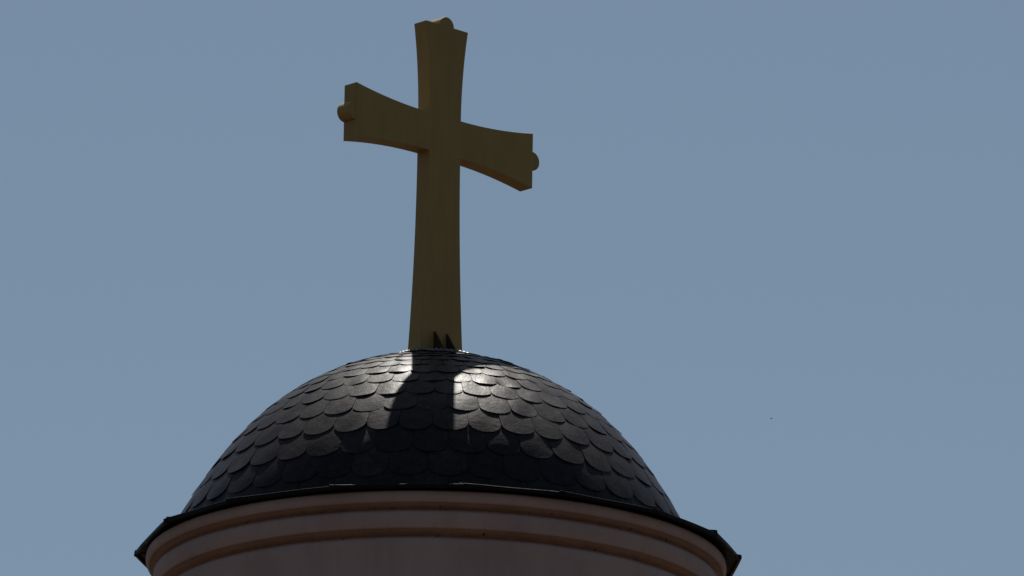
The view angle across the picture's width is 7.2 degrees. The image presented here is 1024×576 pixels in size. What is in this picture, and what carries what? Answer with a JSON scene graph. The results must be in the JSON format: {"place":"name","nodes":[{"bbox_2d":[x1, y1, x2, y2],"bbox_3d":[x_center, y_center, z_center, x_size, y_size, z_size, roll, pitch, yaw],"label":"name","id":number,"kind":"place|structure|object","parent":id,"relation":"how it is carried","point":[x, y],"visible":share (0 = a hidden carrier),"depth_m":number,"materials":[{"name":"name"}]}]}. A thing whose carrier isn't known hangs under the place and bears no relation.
{"place":"outdoors","nodes":[
{"label":"outdoors","id":0,"kind":"place"},
{"bbox_2d":[134,348,741,575],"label":"church tower","id":1,"kind":"structure","parent":0,"point":[432,462],"depth_m":44.94,"materials":[{"name":"tile"}]},
{"bbox_2d":[337,17,538,350],"bbox_3d":[-0.421,-0.573,46.645,1.497,2.018,0.282,15,-21,-41],"label":"roof cross","id":2,"kind":"object","parent":1,"relation":"on","point":[438,136],"visible":0.99,"depth_m":46.58,"materials":[{"name":"paint"}]},
{"bbox_2d":[0,0,1023,575],"label":"sky","id":3,"kind":"structure","parent":0,"point":[736,216],"materials":[{"name":"blue"}]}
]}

